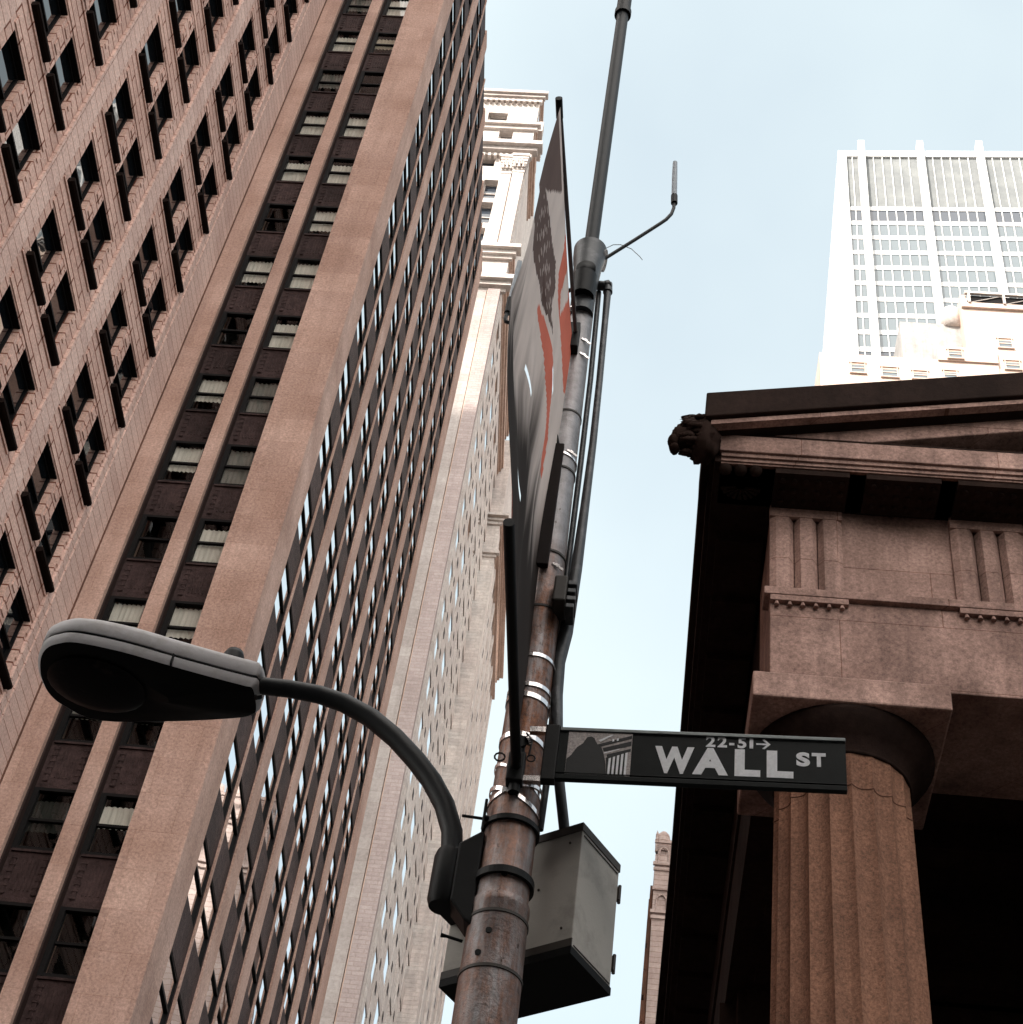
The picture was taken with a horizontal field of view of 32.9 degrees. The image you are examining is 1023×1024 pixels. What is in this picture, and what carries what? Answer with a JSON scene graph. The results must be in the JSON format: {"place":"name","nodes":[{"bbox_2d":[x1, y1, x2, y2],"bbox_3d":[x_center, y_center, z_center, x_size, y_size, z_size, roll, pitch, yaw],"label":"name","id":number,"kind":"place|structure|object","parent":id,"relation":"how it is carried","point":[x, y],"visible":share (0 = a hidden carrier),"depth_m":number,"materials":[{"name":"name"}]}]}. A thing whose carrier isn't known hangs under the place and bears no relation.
{"place":"outdoors","nodes":[
{"label":"outdoors","id":0,"kind":"place"},
{"bbox_2d":[0,0,325,778],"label":"stone office block","id":1,"kind":"structure","parent":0,"point":[134,134],"depth_m":52.21,"materials":[{"name":"brown stone"}]},
{"bbox_2d":[0,531,14,585],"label":"window","id":2,"kind":"structure","parent":1,"relation":"in","point":[6,560],"depth_m":46.85,"materials":[{"name":"black glass"}]},
{"bbox_2d":[0,285,19,388],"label":"window","id":3,"kind":"structure","parent":1,"relation":"in","point":[9,321],"depth_m":45.86,"materials":[{"name":"black glass"}]},
{"bbox_2d":[0,30,24,132],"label":"window","id":4,"kind":"structure","parent":1,"relation":"in","point":[11,69],"depth_m":44.85,"materials":[{"name":"black glass"}]},
{"bbox_2d":[0,587,29,689],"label":"window","id":5,"kind":"structure","parent":1,"relation":"in","point":[17,613],"depth_m":47.75,"materials":[{"name":"black glass"}]},
{"bbox_2d":[0,349,34,451],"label":"window","id":6,"kind":"structure","parent":1,"relation":"in","point":[20,381],"depth_m":46.82,"materials":[{"name":"black glass"}]},
{"bbox_2d":[1,104,39,203],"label":"window","id":7,"kind":"structure","parent":1,"relation":"in","point":[21,142],"depth_m":45.95,"materials":[{"name":"black glass"}]},
{"bbox_2d":[20,441,56,540],"bbox_3d":[-13.451,-0.644,48.664,0.810,2.459,1.660,4,-48,5],"label":"window","id":8,"kind":"structure","parent":1,"relation":"in","point":[44,470],"depth_m":49.00,"materials":[{"name":"brown metal"}]},
{"bbox_2d":[25,209,61,305],"bbox_3d":[-13.075,-7.094,47.814,0.810,2.459,1.660,4,-48,5],"label":"window","id":9,"kind":"structure","parent":1,"relation":"in","point":[47,241],"depth_m":48.16,"materials":[{"name":"black glass"}]},
{"bbox_2d":[31,0,67,62],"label":"window","id":10,"kind":"structure","parent":1,"relation":"in","point":[46,13],"depth_m":46.82,"materials":[{"name":"brown metal"}]},
{"bbox_2d":[35,497,68,592],"bbox_3d":[-13.437,0.891,50.060,0.810,2.459,1.660,4,-48,5],"label":"window","id":11,"kind":"structure","parent":1,"relation":"in","point":[58,523],"depth_m":50.39,"materials":[{"name":"black glass"}]},
{"bbox_2d":[40,271,74,365],"bbox_3d":[-13.061,-5.559,49.210,0.810,2.459,1.660,4,-48,5],"label":"window","id":12,"kind":"structure","parent":1,"relation":"in","point":[61,302],"depth_m":49.56,"materials":[{"name":"black glass"}]},
{"bbox_2d":[46,37,80,130],"bbox_3d":[-12.686,-12.009,48.360,0.810,2.459,1.660,4,-48,5],"label":"window","id":13,"kind":"structure","parent":1,"relation":"in","point":[64,73],"depth_m":48.72,"materials":[{"name":"black glass"}]},
{"bbox_2d":[62,362,93,454],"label":"window","id":14,"kind":"structure","parent":1,"relation":"in","point":[81,391],"depth_m":51.77,"materials":[{"name":"black glass"}]},
{"bbox_2d":[67,139,99,230],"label":"window","id":15,"kind":"structure","parent":1,"relation":"in","point":[85,173],"depth_m":50.93,"materials":[{"name":"black glass"}]},
{"bbox_2d":[74,415,104,505],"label":"window","id":16,"kind":"structure","parent":1,"relation":"in","point":[94,442],"depth_m":53.16,"materials":[{"name":"black glass"}]},
{"bbox_2d":[80,201,110,289],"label":"window","id":17,"kind":"structure","parent":1,"relation":"in","point":[97,232],"depth_m":52.33,"materials":[{"name":"black glass"}]},
{"bbox_2d":[86,0,116,65],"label":"window","id":18,"kind":"structure","parent":1,"relation":"in","point":[101,13],"depth_m":51.26,"materials":[{"name":"black glass"}]},
{"bbox_2d":[99,290,126,376],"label":"window","id":19,"kind":"structure","parent":1,"relation":"in","point":[116,318],"depth_m":54.52,"materials":[{"name":"black glass"}]},
{"bbox_2d":[105,79,132,163],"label":"window","id":20,"kind":"structure","parent":1,"relation":"in","point":[120,110],"depth_m":53.70,"materials":[{"name":"brown metal"}]},
{"bbox_2d":[110,343,136,427],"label":"window","id":21,"kind":"structure","parent":1,"relation":"in","point":[127,370],"depth_m":55.92,"materials":[{"name":"black glass"}]},
{"bbox_2d":[116,137,142,221],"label":"window","id":22,"kind":"structure","parent":1,"relation":"in","point":[131,167],"depth_m":55.08,"materials":[{"name":"black glass"}]},
{"bbox_2d":[132,225,157,306],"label":"window","id":23,"kind":"structure","parent":1,"relation":"in","point":[147,253],"depth_m":57.29,"materials":[{"name":"black glass"}]},
{"bbox_2d":[138,22,163,102],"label":"window","id":24,"kind":"structure","parent":1,"relation":"in","point":[151,53],"depth_m":56.45,"materials":[{"name":"brown metal"}]},
{"bbox_2d":[142,277,165,356],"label":"window","id":25,"kind":"structure","parent":1,"relation":"in","point":[156,304],"depth_m":58.69,"materials":[{"name":"black glass"}]},
{"bbox_2d":[148,80,171,159],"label":"window","id":26,"kind":"structure","parent":1,"relation":"in","point":[160,111],"depth_m":57.85,"materials":[{"name":"black glass"}]},
{"bbox_2d":[162,166,184,242],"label":"window","id":27,"kind":"structure","parent":1,"relation":"in","point":[175,193],"depth_m":60.05,"materials":[{"name":"black glass"}]},
{"bbox_2d":[169,0,191,47],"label":"window","id":28,"kind":"structure","parent":1,"relation":"in","point":[178,8],"depth_m":58.25,"materials":[{"name":"black glass"}]},
{"bbox_2d":[171,218,192,292],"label":"window","id":29,"kind":"structure","parent":1,"relation":"in","point":[183,244],"depth_m":61.44,"materials":[{"name":"black glass"}]},
{"bbox_2d":[177,29,198,103],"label":"window","id":30,"kind":"structure","parent":1,"relation":"in","point":[188,57],"depth_m":60.62,"materials":[{"name":"black glass"}]},
{"bbox_2d":[190,112,210,185],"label":"window","id":31,"kind":"structure","parent":1,"relation":"in","point":[201,139],"depth_m":62.81,"materials":[{"name":"black glass"}]},
{"bbox_2d":[197,163,216,233],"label":"window","id":32,"kind":"structure","parent":1,"relation":"in","point":[208,188],"depth_m":64.20,"materials":[{"name":"black glass"}]},
{"bbox_2d":[204,0,223,51],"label":"window","id":33,"kind":"structure","parent":1,"relation":"in","point":[213,9],"depth_m":62.55,"materials":[{"name":"black glass"}]},
{"bbox_2d":[215,63,233,132],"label":"window","id":34,"kind":"structure","parent":1,"relation":"in","point":[224,89],"depth_m":65.54,"materials":[{"name":"black glass"}]},
{"bbox_2d":[222,112,239,179],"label":"window","id":35,"kind":"structure","parent":1,"relation":"in","point":[231,137],"depth_m":66.96,"materials":[{"name":"black glass"}]},
{"bbox_2d":[238,18,254,83],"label":"window","id":36,"kind":"structure","parent":1,"relation":"in","point":[246,43],"depth_m":68.29,"materials":[{"name":"black glass"}]},
{"bbox_2d":[244,66,259,130],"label":"window","id":37,"kind":"structure","parent":1,"relation":"in","point":[252,91],"depth_m":69.66,"materials":[{"name":"black glass"}]},
{"bbox_2d":[264,24,278,84],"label":"window","id":38,"kind":"structure","parent":1,"relation":"in","point":[272,46],"depth_m":72.40,"materials":[{"name":"black glass"}]},
{"bbox_2d":[319,88,547,1023],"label":"pale stone skyscraper","id":39,"kind":"structure","parent":0,"point":[389,958],"depth_m":133.44,"materials":[{"name":"white stone"}]},
{"bbox_2d":[639,831,671,1023],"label":"stepped stone tower","id":40,"kind":"structure","parent":0,"point":[654,936],"depth_m":141.07,"materials":[{"name":"beige stone"}]},
{"bbox_2d":[441,0,1022,1023],"label":"sky","id":41,"kind":"structure","parent":0,"point":[755,103],"materials":[{"name":"blue"}]},
{"bbox_2d":[815,291,1022,385],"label":"cream office block","id":42,"kind":"structure","parent":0,"point":[979,333],"depth_m":165.97,"materials":[{"name":"concrete"}]},
{"bbox_2d":[823,140,1022,356],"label":"white glass tower","id":43,"kind":"structure","parent":0,"point":[919,235],"depth_m":251.35,"materials":[{"name":"metal"}]},
{"bbox_3d":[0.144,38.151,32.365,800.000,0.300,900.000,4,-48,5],"label":"ground","id":44,"kind":"structure","parent":0,"visible":0},
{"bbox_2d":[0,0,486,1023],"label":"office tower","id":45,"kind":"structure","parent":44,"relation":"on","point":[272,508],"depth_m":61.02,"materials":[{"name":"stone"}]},
{"bbox_2d":[0,901,33,972],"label":"window","id":46,"kind":"structure","parent":45,"relation":"in","point":[3,904],"depth_m":44.61,"materials":[{"name":"brown metal"}]},
{"bbox_2d":[11,787,75,850],"bbox_3d":[-12.536,8.359,46.758,1.300,2.050,0.254,4,-48,5],"label":"window","id":47,"kind":"structure","parent":45,"relation":"in","point":[47,817],"depth_m":46.95,"materials":[{"name":"black glass"}]},
{"bbox_2d":[36,906,99,978],"bbox_3d":[-11.023,10.955,43.835,1.390,2.050,0.180,4,-48,5],"label":"window","id":48,"kind":"structure","parent":45,"relation":"in","point":[52,942],"depth_m":43.85,"materials":[{"name":"brown metal"}]},
{"bbox_2d":[54,707,101,742],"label":"window","id":49,"kind":"structure","parent":45,"relation":"in","point":[68,713],"depth_m":49.17,"materials":[{"name":"brown metal"}]},
{"bbox_2d":[80,792,138,856],"bbox_3d":[-10.613,8.493,46.592,1.390,2.050,0.254,4,-48,5],"label":"window","id":50,"kind":"structure","parent":45,"relation":"in","point":[104,817],"depth_m":46.89,"materials":[{"name":"grey metal"}]},
{"bbox_2d":[101,596,147,627],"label":"window","id":51,"kind":"structure","parent":45,"relation":"in","point":[128,615],"depth_m":52.70,"materials":[{"name":"grey metal"}]},
{"bbox_2d":[126,514,177,559],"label":"window","id":52,"kind":"structure","parent":45,"relation":"in","point":[145,517],"depth_m":54.96,"materials":[{"name":"brown metal"}]},
{"bbox_2d":[151,950,176,1023],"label":"window","id":53,"kind":"structure","parent":45,"relation":"in","point":[165,995],"depth_m":45.61,"materials":[{"name":"beige glass"}]},
{"bbox_2d":[159,600,203,638],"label":"window","id":54,"kind":"structure","parent":45,"relation":"in","point":[180,622],"depth_m":52.39,"materials":[{"name":"glass"}]},
{"bbox_2d":[157,440,206,481],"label":"window","id":55,"kind":"structure","parent":45,"relation":"in","point":[177,459],"depth_m":57.98,"materials":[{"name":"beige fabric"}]},
{"bbox_2d":[188,836,209,926],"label":"window","id":56,"kind":"structure","parent":45,"relation":"in","point":[202,870],"depth_m":48.26,"materials":[{"name":"beige glass"}]},
{"bbox_2d":[195,881,216,968],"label":"window","id":57,"kind":"structure","parent":45,"relation":"in","point":[208,915],"depth_m":49.66,"materials":[{"name":"beige glass"}]},
{"bbox_2d":[185,373,231,410],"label":"window","id":58,"kind":"structure","parent":45,"relation":"in","point":[203,390],"depth_m":60.71,"materials":[{"name":"grey metal"}]},
{"bbox_2d":[185,518,232,563],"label":"window","id":59,"kind":"structure","parent":45,"relation":"in","point":[207,546],"depth_m":54.80,"materials":[{"name":"grey metal"}]},
{"bbox_2d":[205,943,224,1023],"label":"window","id":60,"kind":"structure","parent":45,"relation":"in","point":[219,968],"depth_m":51.75,"materials":[{"name":"beige glass"}]},
{"bbox_2d":[215,980,230,1023],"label":"window","id":61,"kind":"structure","parent":45,"relation":"in","point":[225,1005],"depth_m":53.36,"materials":[{"name":"glass"}]},
{"bbox_2d":[220,735,239,819],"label":"window","id":62,"kind":"structure","parent":45,"relation":"in","point":[232,767],"depth_m":51.00,"materials":[{"name":"white glass"}]},
{"bbox_2d":[211,311,254,345],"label":"window","id":63,"kind":"structure","parent":45,"relation":"in","point":[220,329],"depth_m":63.17,"materials":[{"name":"brown metal"}]},
{"bbox_2d":[213,444,257,485],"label":"window","id":64,"kind":"structure","parent":45,"relation":"in","point":[234,468],"depth_m":57.57,"materials":[{"name":"grey metal"}]},
{"bbox_2d":[226,780,244,861],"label":"window","id":65,"kind":"structure","parent":45,"relation":"in","point":[237,813],"depth_m":52.41,"materials":[{"name":"beige glass"}]},
{"bbox_2d":[234,841,251,919],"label":"window","id":66,"kind":"structure","parent":45,"relation":"in","point":[246,869],"depth_m":54.49,"materials":[{"name":"glass"}]},
{"bbox_2d":[239,879,256,957],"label":"window","id":67,"kind":"structure","parent":45,"relation":"in","point":[251,906],"depth_m":55.89,"materials":[{"name":"glass"}]},
{"bbox_2d":[234,255,275,286],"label":"window","id":68,"kind":"structure","parent":45,"relation":"in","point":[252,271],"depth_m":66.11,"materials":[{"name":"white metal"}]},
{"bbox_2d":[247,936,262,1008],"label":"window","id":69,"kind":"structure","parent":45,"relation":"in","point":[254,974],"depth_m":57.96,"materials":[{"name":"grey glass"}]},
{"bbox_2d":[252,969,266,1023],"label":"window","id":70,"kind":"structure","parent":45,"relation":"in","point":[262,993],"depth_m":59.47,"materials":[{"name":"glass"}]},
{"bbox_2d":[239,376,280,413],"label":"window","id":71,"kind":"structure","parent":45,"relation":"in","point":[258,399],"depth_m":60.31,"materials":[{"name":"grey metal"}]},
{"bbox_2d":[254,695,270,765],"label":"window","id":72,"kind":"structure","parent":45,"relation":"in","point":[262,725],"depth_m":55.13,"materials":[{"name":"white glass"}]},
{"bbox_2d":[261,750,276,822],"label":"window","id":73,"kind":"structure","parent":45,"relation":"in","point":[270,780],"depth_m":57.23,"materials":[{"name":"glass"}]},
{"bbox_2d":[265,789,279,861],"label":"window","id":74,"kind":"structure","parent":45,"relation":"in","point":[274,819],"depth_m":58.64,"materials":[{"name":"glass"}]},
{"bbox_2d":[256,203,295,231],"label":"window","id":75,"kind":"structure","parent":45,"relation":"in","point":[264,218],"depth_m":68.70,"materials":[{"name":"brown metal"}]},
{"bbox_2d":[271,847,285,913],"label":"window","id":76,"kind":"structure","parent":45,"relation":"in","point":[281,868],"depth_m":60.71,"materials":[{"name":"glass"}]},
{"bbox_2d":[262,314,301,348],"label":"window","id":77,"kind":"structure","parent":45,"relation":"in","point":[279,336],"depth_m":62.99,"materials":[{"name":"white metal"}]},
{"bbox_2d":[275,879,288,948],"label":"window","id":78,"kind":"structure","parent":45,"relation":"in","point":[284,904],"depth_m":62.09,"materials":[{"name":"glass"}]},
{"bbox_2d":[275,560,289,634],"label":"window","id":79,"kind":"structure","parent":45,"relation":"in","point":[283,594],"depth_m":56.49,"materials":[{"name":"white glass"}]},
{"bbox_2d":[279,606,293,677],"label":"window","id":80,"kind":"structure","parent":45,"relation":"in","point":[285,644],"depth_m":57.89,"materials":[{"name":"glass"}]},
{"bbox_2d":[276,155,313,181],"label":"window","id":81,"kind":"structure","parent":45,"relation":"in","point":[288,172],"depth_m":71.37,"materials":[{"name":"grey glass"}]},
{"bbox_2d":[288,706,301,775],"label":"window","id":82,"kind":"structure","parent":45,"relation":"in","point":[297,731],"depth_m":61.37,"materials":[{"name":"white glass"}]},
{"bbox_2d":[293,765,305,829],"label":"window","id":83,"kind":"structure","parent":45,"relation":"in","point":[301,788],"depth_m":63.46,"materials":[{"name":"glass"}]},
{"bbox_2d":[284,258,320,289],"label":"window","id":84,"kind":"structure","parent":45,"relation":"in","point":[300,276],"depth_m":65.81,"materials":[{"name":"grey glass"}]},
{"bbox_2d":[296,799,308,862],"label":"window","id":85,"kind":"structure","parent":45,"relation":"in","point":[304,823],"depth_m":64.86,"materials":[{"name":"glass"}]},
{"bbox_2d":[298,486,311,555],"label":"window","id":86,"kind":"structure","parent":45,"relation":"in","point":[305,519],"depth_m":59.23,"materials":[{"name":"glass"}]},
{"bbox_2d":[301,529,314,597],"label":"window","id":87,"kind":"structure","parent":45,"relation":"in","point":[309,559],"depth_m":60.62,"materials":[{"name":"white glass"}]},
{"bbox_2d":[294,110,329,134],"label":"window","id":88,"kind":"structure","parent":45,"relation":"in","point":[307,125],"depth_m":74.18,"materials":[{"name":"beige glass"}]},
{"bbox_2d":[306,593,318,658],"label":"window","id":89,"kind":"structure","parent":45,"relation":"in","point":[314,617],"depth_m":62.72,"materials":[{"name":"white glass"}]},
{"bbox_2d":[303,205,338,234],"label":"window","id":90,"kind":"structure","parent":45,"relation":"in","point":[320,221],"depth_m":68.66,"materials":[{"name":"glass"}]},
{"bbox_2d":[319,419,331,484],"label":"window","id":91,"kind":"structure","parent":45,"relation":"in","point":[326,447],"depth_m":61.97,"materials":[{"name":"glass"}]},
{"bbox_2d":[322,460,333,526],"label":"window","id":92,"kind":"structure","parent":45,"relation":"in","point":[328,492],"depth_m":63.36,"materials":[{"name":"white glass"}]},
{"bbox_2d":[311,69,345,91],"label":"window","id":93,"kind":"structure","parent":45,"relation":"in","point":[325,81],"depth_m":77.14,"materials":[{"name":"grey metal"}]},
{"bbox_2d":[321,157,354,183],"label":"window","id":94,"kind":"structure","parent":45,"relation":"in","point":[337,174],"depth_m":71.22,"materials":[{"name":"white metal"}]},
{"bbox_2d":[327,30,359,51],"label":"window","id":95,"kind":"structure","parent":45,"relation":"in","point":[337,44],"depth_m":79.59,"materials":[{"name":"white metal"}]},
{"bbox_2d":[339,355,349,416],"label":"window","id":96,"kind":"structure","parent":45,"relation":"in","point":[344,386],"depth_m":64.70,"materials":[{"name":"glass"}]},
{"bbox_2d":[341,397,351,458],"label":"window","id":97,"kind":"structure","parent":45,"relation":"in","point":[346,429],"depth_m":66.10,"materials":[{"name":"glass"}]},
{"bbox_2d":[338,112,369,136],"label":"window","id":98,"kind":"structure","parent":45,"relation":"in","point":[351,127],"depth_m":74.03,"materials":[{"name":"white metal"}]},
{"bbox_2d":[368,32,397,53],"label":"window","id":99,"kind":"structure","parent":45,"relation":"in","point":[376,44],"depth_m":79.69,"materials":[{"name":"brown metal"}]},
{"bbox_2d":[308,0,480,1012],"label":"windows","id":100,"kind":"structure","parent":45,"relation":"in","point":[367,465],"depth_m":82.58,"materials":[{"name":"brown glass"}]},
{"bbox_2d":[655,372,1022,1023],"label":"temple hall","id":101,"kind":"structure","parent":44,"relation":"on","point":[857,578],"depth_m":27.51,"materials":[{"name":"stone"}]},
{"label":"pavement","id":102,"kind":"structure","parent":0,"visible":0},
{"bbox_2d":[451,0,631,1023],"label":"lamp post","id":103,"kind":"object","parent":102,"relation":"on","point":[489,983],"visible":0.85,"depth_m":7.10,"materials":[{"name":"black metal"}]},
{"bbox_2d":[38,618,539,936],"bbox_3d":[-0.949,1.062,6.795,2.177,1.307,0.496,4,-48,5],"label":"street lamp","id":104,"kind":"object","parent":103,"relation":"attached to","point":[99,670],"visible":0.94,"depth_m":7.04,"materials":[{"name":"black metal"}]},
{"bbox_2d":[439,822,621,1017],"bbox_3d":[0.018,1.483,6.490,0.580,0.581,0.546,-20,-54,24],"label":"control cabinet","id":105,"kind":"object","parent":103,"relation":"attached to","point":[569,959],"visible":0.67,"depth_m":6.38,"materials":[{"name":"grey metal"}]},
{"bbox_2d":[494,96,580,794],"bbox_3d":[0.126,-0.430,7.268,0.174,3.123,1.413,2,-48,7],"label":"banner","id":106,"kind":"object","parent":103,"relation":"attached to","point":[544,331],"visible":1,"depth_m":7.32,"materials":[{"name":"white fabric"}]},
{"bbox_2d":[552,575,577,624],"bbox_3d":[0.232,0.339,7.370,0.097,0.306,0.146,4,-48,5],"label":"junction box","id":107,"kind":"object","parent":103,"relation":"attached to","point":[564,599],"visible":1,"depth_m":7.27,"materials":[{"name":"black metal"}]},
{"bbox_2d":[606,161,677,259],"bbox_3d":[0.723,-1.686,9.687,0.405,1.071,0.037,4,-48,5],"label":"antenna","id":108,"kind":"object","parent":103,"relation":"attached to","point":[674,199],"visible":0.95,"depth_m":9.64,"materials":[{"name":"black metal"}]},
{"bbox_2d":[523,724,846,794],"bbox_3d":[0.656,0.942,6.568,1.207,0.272,0.040,1,-48,7],"label":"street sign","id":109,"kind":"object","parent":103,"relation":"attached to","point":[800,764],"visible":1,"depth_m":6.55,"materials":[{"name":"metal"}]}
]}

